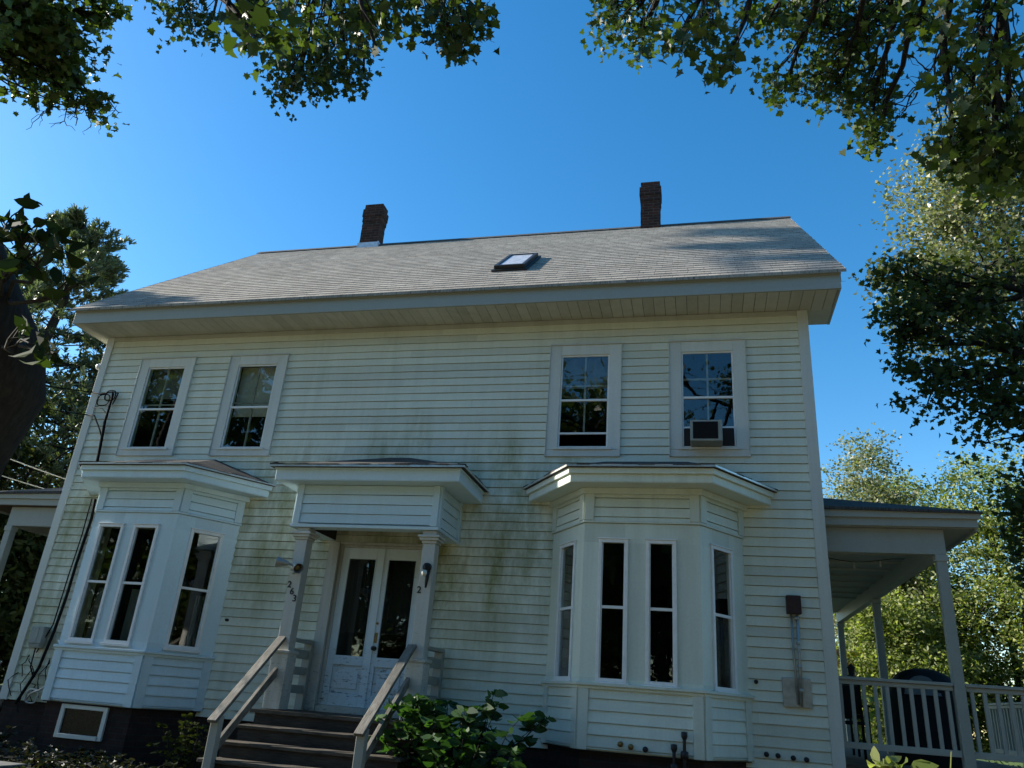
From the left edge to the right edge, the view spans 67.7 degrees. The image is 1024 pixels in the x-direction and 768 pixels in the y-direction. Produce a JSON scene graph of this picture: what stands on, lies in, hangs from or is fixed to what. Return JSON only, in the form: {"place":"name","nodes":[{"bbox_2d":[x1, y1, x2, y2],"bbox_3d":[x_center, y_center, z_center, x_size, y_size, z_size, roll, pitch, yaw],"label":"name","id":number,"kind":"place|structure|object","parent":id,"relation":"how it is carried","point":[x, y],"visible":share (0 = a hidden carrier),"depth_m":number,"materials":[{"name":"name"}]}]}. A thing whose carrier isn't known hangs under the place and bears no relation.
{"place":"outdoors","nodes":[
{"label":"outdoors","id":0,"kind":"place"},
{"bbox_2d":[0,761,26,767],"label":"path","id":1,"kind":"structure","parent":0,"point":[4,764],"depth_m":8.56,"materials":[{"name":"grey concrete"}]},
{"bbox_2d":[0,683,1022,767],"bbox_3d":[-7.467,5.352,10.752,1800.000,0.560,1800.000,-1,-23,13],"label":"ground","id":2,"kind":"structure","parent":0,"point":[8,754],"depth_m":10.61,"materials":[{"name":"soil"}]},
{"bbox_2d":[0,725,37,748],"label":"garden shrub","id":3,"kind":"object","parent":2,"relation":"on","point":[2,736],"visible":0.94,"depth_m":9.98,"materials":[{"name":"green plant"}]},
{"bbox_2d":[0,485,47,683],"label":"bushy tree","id":4,"kind":"object","parent":2,"relation":"on","point":[26,550],"visible":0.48,"depth_m":19.70,"materials":[{"name":"green plant"}]},
{"bbox_2d":[0,376,88,606],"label":"bushy tree","id":5,"kind":"object","parent":2,"relation":"on","point":[26,456],"visible":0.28,"depth_m":22.19,"materials":[{"name":"green plant"}]},
{"bbox_2d":[0,248,103,541],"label":"pine tree","id":6,"kind":"object","parent":2,"relation":"on","point":[54,378],"visible":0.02,"depth_m":29.76,"materials":[{"name":"green plant"}]},
{"bbox_2d":[2,332,105,582],"bbox_3d":[-12.691,3.934,26.709,10.470,13.654,12.471,10,-23,-13],"label":"pine tree","id":7,"kind":"object","parent":2,"relation":"on","point":[76,405],"visible":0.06,"depth_m":24.19,"materials":[{"name":"green plant"}]},
{"bbox_2d":[0,740,126,767],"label":"garden shrub","id":8,"kind":"object","parent":2,"relation":"on","point":[68,758],"visible":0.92,"depth_m":9.10,"materials":[{"name":"green plant"}]},
{"bbox_2d":[0,203,136,582],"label":"pine tree","id":9,"kind":"object","parent":2,"relation":"on","point":[105,264],"visible":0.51,"depth_m":26.57,"materials":[{"name":"green plant"}]},
{"bbox_2d":[26,289,120,487],"bbox_3d":[-16.578,4.193,31.124,8.718,16.152,8.024,19,-27,-32],"label":"bushy tree","id":10,"kind":"object","parent":2,"relation":"on","point":[67,375],"visible":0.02,"depth_m":30.18,"materials":[{"name":"green plant"}]},
{"bbox_2d":[0,0,158,137],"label":"maple tree","id":11,"kind":"object","parent":2,"relation":"on","point":[43,34],"visible":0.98,"depth_m":11.16,"materials":[{"name":"green plant"}]},
{"bbox_2d":[0,7,120,133],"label":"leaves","id":12,"kind":"object","parent":11,"relation":"hanging from","point":[10,69],"visible":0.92,"depth_m":11.50,"materials":[{"name":"green plant"}]},
{"bbox_2d":[0,749,163,767],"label":"ground cover","id":13,"kind":"object","parent":2,"relation":"on","point":[29,764],"visible":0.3,"depth_m":9.12,"materials":[{"name":"green plant"}]},
{"bbox_2d":[49,755,182,767],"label":"garden shrub","id":14,"kind":"object","parent":2,"relation":"on","point":[112,765],"visible":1,"depth_m":8.46,"materials":[{"name":"green plant"}]},
{"bbox_2d":[146,713,229,767],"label":"garden shrub","id":15,"kind":"object","parent":2,"relation":"on","point":[180,749],"visible":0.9,"depth_m":9.15,"materials":[{"name":"green plant"}]},
{"bbox_2d":[0,0,500,478],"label":"maple tree","id":16,"kind":"object","parent":2,"relation":"on","point":[25,351],"visible":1,"depth_m":5.41,"materials":[{"name":"green plant"}]},
{"bbox_2d":[197,636,419,767],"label":"front steps","id":17,"kind":"structure","parent":2,"relation":"on","point":[242,750],"depth_m":8.44,"materials":[{"name":"paint"}]},
{"bbox_2d":[0,181,846,767],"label":"house","id":18,"kind":"structure","parent":2,"relation":"on","point":[474,469],"depth_m":10.63,"materials":[{"name":"paint"}]},
{"bbox_2d":[0,488,62,705],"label":"side porch","id":19,"kind":"object","parent":18,"relation":"attached to","point":[32,510],"visible":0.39,"depth_m":12.36,"materials":[{"name":"paint"}]},
{"bbox_2d":[2,475,44,488],"bbox_3d":[-9.018,1.421,13.060,0.021,0.337,4.937,4,-23,1],"label":"overhead cable","id":20,"kind":"object","parent":19,"relation":"attached to","point":[22,482],"visible":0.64,"depth_m":14.11,"materials":[{"name":"grey rubber"}]},
{"bbox_2d":[10,459,64,479],"bbox_3d":[-9.129,1.102,13.309,0.024,0.348,5.454,5,-23,-1],"label":"overhead cable","id":21,"kind":"object","parent":18,"relation":"attached to","point":[36,468],"visible":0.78,"depth_m":14.78,"materials":[{"name":"grey rubber"}]},
{"bbox_2d":[28,626,49,647],"bbox_3d":[-6.980,3.730,11.252,0.220,0.300,0.119,-1,-23,13],"label":"meter box","id":22,"kind":"object","parent":18,"relation":"attached to","point":[37,639],"visible":1,"depth_m":11.21,"materials":[{"name":"grey plastic"}]},
{"bbox_2d":[7,390,118,711],"bbox_3d":[-6.838,2.372,11.780,0.871,4.952,0.144,-1,-23,13],"label":"service cable","id":23,"kind":"object","parent":18,"relation":"attached to","point":[33,673],"visible":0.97,"depth_m":11.46,"materials":[{"name":"black rubber"}]},
{"bbox_2d":[42,408,87,414],"bbox_3d":[-8.228,0.225,12.184,2.636,0.072,0.018,14,-25,-23],"label":"overhead cable","id":24,"kind":"object","parent":18,"relation":"attached to","point":[64,411],"visible":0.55,"depth_m":12.55,"materials":[{"name":"black rubber"}]},
{"bbox_2d":[46,385,91,392],"bbox_3d":[-8.234,-0.135,12.273,2.671,0.138,0.020,16,-25,-25],"label":"overhead cable","id":25,"kind":"object","parent":18,"relation":"attached to","point":[68,389],"visible":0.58,"depth_m":12.69,"materials":[{"name":"black rubber"}]},
{"bbox_2d":[53,703,109,741],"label":"basement window","id":26,"kind":"structure","parent":18,"relation":"in","point":[80,722],"depth_m":9.92,"materials":[{"name":"paint"}]},
{"bbox_2d":[64,522,125,644],"bbox_3d":[-5.767,2.774,10.686,0.449,1.645,0.200,-1,-23,13],"label":"window","id":27,"kind":"structure","parent":18,"relation":"in","point":[99,602],"depth_m":10.61,"materials":[{"name":"white wood"}]},
{"bbox_2d":[100,523,160,646],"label":"window","id":28,"kind":"structure","parent":18,"relation":"in","point":[136,595],"depth_m":10.47,"materials":[{"name":"white wood"}]},
{"bbox_2d":[115,356,197,455],"bbox_3d":[-5.788,0.379,12.561,1.048,1.721,0.221,-1,-23,13],"label":"window","id":29,"kind":"structure","parent":18,"relation":"in","point":[165,384],"depth_m":12.59,"materials":[{"name":"paint"}]},
{"bbox_2d":[41,459,275,712],"bbox_3d":[-5.378,2.619,10.822,3.352,3.570,1.177,-1,-23,13],"label":"bay window","id":30,"kind":"structure","parent":18,"relation":"in","point":[179,495],"depth_m":10.62,"materials":[{"name":"white paint"}]},
{"bbox_2d":[162,527,224,652],"bbox_3d":[-4.466,2.882,10.701,0.510,1.645,0.196,22,-28,-36],"label":"window","id":31,"kind":"structure","parent":18,"relation":"in","point":[189,645],"depth_m":10.65,"materials":[{"name":"white wood"}]},
{"bbox_2d":[208,353,289,455],"bbox_3d":[-4.136,0.344,12.165,1.048,1.721,0.222,-1,-23,13],"label":"window","id":32,"kind":"structure","parent":18,"relation":"in","point":[260,390],"depth_m":12.23,"materials":[{"name":"paint"}]},
{"bbox_2d":[320,547,385,707],"bbox_3d":[-2.133,3.269,10.387,0.632,2.056,0.095,-1,-23,13],"label":"door","id":33,"kind":"structure","parent":18,"relation":"in","point":[358,595],"depth_m":10.41,"materials":[{"name":"paint"}]},
{"bbox_2d":[365,549,421,710],"bbox_3d":[-1.567,3.246,10.223,0.602,2.056,0.160,-1,-23,13],"label":"door","id":34,"kind":"structure","parent":18,"relation":"in","point":[401,570],"depth_m":10.36,"materials":[{"name":"paint"}]},
{"bbox_2d":[551,540,576,680],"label":"window","id":35,"kind":"structure","parent":18,"relation":"in","point":[572,543],"depth_m":9.42,"materials":[{"name":"white wood"}]},
{"bbox_2d":[544,342,621,456],"bbox_3d":[1.040,0.236,10.924,1.048,1.721,0.222,-1,-23,13],"label":"window","id":36,"kind":"structure","parent":18,"relation":"in","point":[585,373],"depth_m":10.95,"materials":[{"name":"paint"}]},
{"bbox_2d":[593,537,629,684],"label":"window","id":37,"kind":"structure","parent":18,"relation":"in","point":[601,539],"depth_m":8.94,"materials":[{"name":"white wood"}]},
{"bbox_2d":[523,461,777,762],"bbox_3d":[1.558,2.479,9.156,3.352,3.560,1.177,-1,-23,13],"label":"bay window","id":38,"kind":"structure","parent":18,"relation":"in","point":[697,505],"depth_m":9.01,"materials":[{"name":"paint"}]},
{"bbox_2d":[643,539,679,687],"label":"window","id":39,"kind":"structure","parent":18,"relation":"in","point":[648,541],"depth_m":8.81,"materials":[{"name":"white wood"}]},
{"bbox_2d":[684,420,733,446],"bbox_3d":[2.653,0.725,10.283,0.640,0.296,0.636,-1,-23,13],"label":"air conditioner","id":40,"kind":"object","parent":18,"relation":"attached to","point":[706,433],"visible":0.93,"depth_m":10.04,"materials":[{"name":"grey plastic"}]},
{"bbox_2d":[668,338,750,456],"bbox_3d":[2.691,0.187,10.491,1.048,1.721,0.145,-1,-23,13],"label":"window","id":41,"kind":"structure","parent":18,"relation":"in","point":[735,346],"depth_m":10.46,"materials":[{"name":"paint"}]},
{"bbox_2d":[710,543,740,693],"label":"window","id":42,"kind":"structure","parent":18,"relation":"in","point":[732,629],"depth_m":8.97,"materials":[{"name":"white wood"}]},
{"bbox_2d":[782,595,812,707],"bbox_3d":[3.316,3.121,8.957,0.315,1.240,0.113,-1,-23,13],"label":"utility box","id":43,"kind":"object","parent":18,"relation":"attached to","point":[797,692],"visible":1,"depth_m":8.85,"materials":[{"name":"metal"}]},
{"bbox_2d":[823,498,1023,767],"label":"side porch","id":44,"kind":"object","parent":18,"relation":"attached to","point":[909,541],"visible":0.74,"depth_m":9.49,"materials":[{"name":"paint"}]},
{"bbox_2d":[842,684,871,760],"bbox_3d":[4.486,4.497,10.275,0.560,0.980,0.501,-1,-23,13],"label":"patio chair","id":45,"kind":"object","parent":44,"relation":"on","point":[847,701],"visible":0.35,"depth_m":10.49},
{"bbox_2d":[828,557,889,568],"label":"string lights","id":46,"kind":"object","parent":44,"relation":"hanging from","point":[880,565],"visible":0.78,"depth_m":10.37},
{"bbox_2d":[889,668,962,767],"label":"covered grill","id":47,"kind":"object","parent":44,"relation":"on","point":[916,674],"visible":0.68,"depth_m":9.70,"materials":[{"name":"black fabric"}]},
{"bbox_2d":[368,689,555,767],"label":"garden shrub","id":48,"kind":"object","parent":2,"relation":"on","point":[434,749],"visible":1,"depth_m":8.19,"materials":[{"name":"green plant"}]},
{"bbox_2d":[579,0,1023,215],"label":"maple tree","id":49,"kind":"object","parent":2,"relation":"on","point":[983,151],"visible":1,"depth_m":6.07,"materials":[{"name":"green plant"}]},
{"bbox_2d":[821,433,972,743],"bbox_3d":[14.326,8.116,30.892,7.298,12.997,5.210,-1,-23,13],"label":"garden tree","id":50,"kind":"object","parent":2,"relation":"on","point":[833,496],"visible":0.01,"depth_m":32.62,"materials":[{"name":"green plant"}]},
{"bbox_2d":[823,423,971,740],"bbox_3d":[12.146,6.545,24.938,5.423,11.034,4.637,-1,-23,13],"label":"garden tree","id":51,"kind":"object","parent":2,"relation":"on","point":[875,493],"visible":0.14,"depth_m":25.80,"materials":[{"name":"green plant"}]},
{"bbox_2d":[867,746,951,767],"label":"weed plant","id":52,"kind":"object","parent":2,"relation":"on","point":[888,761],"visible":1,"depth_m":2.78,"materials":[{"name":"green plant"}]},
{"bbox_2d":[833,586,1014,765],"bbox_3d":[11.012,7.897,21.871,5.849,6.050,4.632,-1,-23,13],"label":"garden tree","id":53,"kind":"object","parent":2,"relation":"on","point":[900,630],"visible":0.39,"depth_m":21.42,"materials":[{"name":"green plant"}]},
{"bbox_2d":[845,464,1008,733],"bbox_3d":[13.778,7.606,26.027,6.179,10.153,5.027,-1,-23,13],"label":"garden tree","id":54,"kind":"object","parent":2,"relation":"on","point":[925,504],"visible":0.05,"depth_m":26.84,"materials":[{"name":"green plant"}]},
{"bbox_2d":[848,222,1023,675],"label":"dark maple","id":55,"kind":"object","parent":2,"relation":"on","point":[1003,408],"visible":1,"depth_m":14.34,"materials":[{"name":"green plant"}]},
{"bbox_2d":[853,76,1023,405],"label":"birch tree","id":56,"kind":"object","parent":2,"relation":"on","point":[953,230],"visible":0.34,"depth_m":21.91,"materials":[{"name":"green plant"}]},
{"bbox_2d":[869,573,1022,759],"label":"garden tree","id":57,"kind":"object","parent":2,"relation":"on","point":[985,747],"visible":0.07,"depth_m":22.53,"materials":[{"name":"green plant"}]},
{"bbox_2d":[896,431,1023,766],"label":"garden tree","id":58,"kind":"object","parent":2,"relation":"on","point":[987,524],"visible":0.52,"depth_m":22.98,"materials":[{"name":"green plant"}]},
{"bbox_2d":[977,449,1023,666],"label":"garden tree","id":59,"kind":"object","parent":2,"relation":"on","point":[1005,590],"visible":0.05,"depth_m":24.49,"materials":[{"name":"green plant"}]},
{"bbox_2d":[981,518,1023,683],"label":"garden tree","id":60,"kind":"object","parent":2,"relation":"on","point":[1017,633],"visible":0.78,"depth_m":21.01,"materials":[{"name":"green plant"}]},
{"bbox_2d":[0,0,1023,739],"label":"sky","id":61,"kind":"structure","parent":0,"point":[539,135],"materials":[{"name":"blue"}]},
{"bbox_2d":[847,660,855,676],"bbox_3d":[4.056,3.402,9.135,0.100,0.183,0.100,-1,-23,13],"label":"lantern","id":62,"kind":"object","parent":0,"point":[851,669],"visible":1,"depth_m":9.10,"materials":[{"name":"black metal"}]},
{"bbox_2d":[844,713,860,756],"bbox_3d":[4.917,5.079,11.593,0.560,0.980,0.501,-1,-23,13],"label":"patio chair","id":63,"kind":"object","parent":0,"point":[852,739],"visible":0.06,"depth_m":11.62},
{"bbox_2d":[836,647,879,742],"bbox_3d":[7.542,7.410,17.239,1.498,2.901,1.166,-1,-23,13],"label":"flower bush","id":64,"kind":"object","parent":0,"point":[870,699],"visible":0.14,"depth_m":17.09,"materials":[{"name":"green plant"}]}
]}

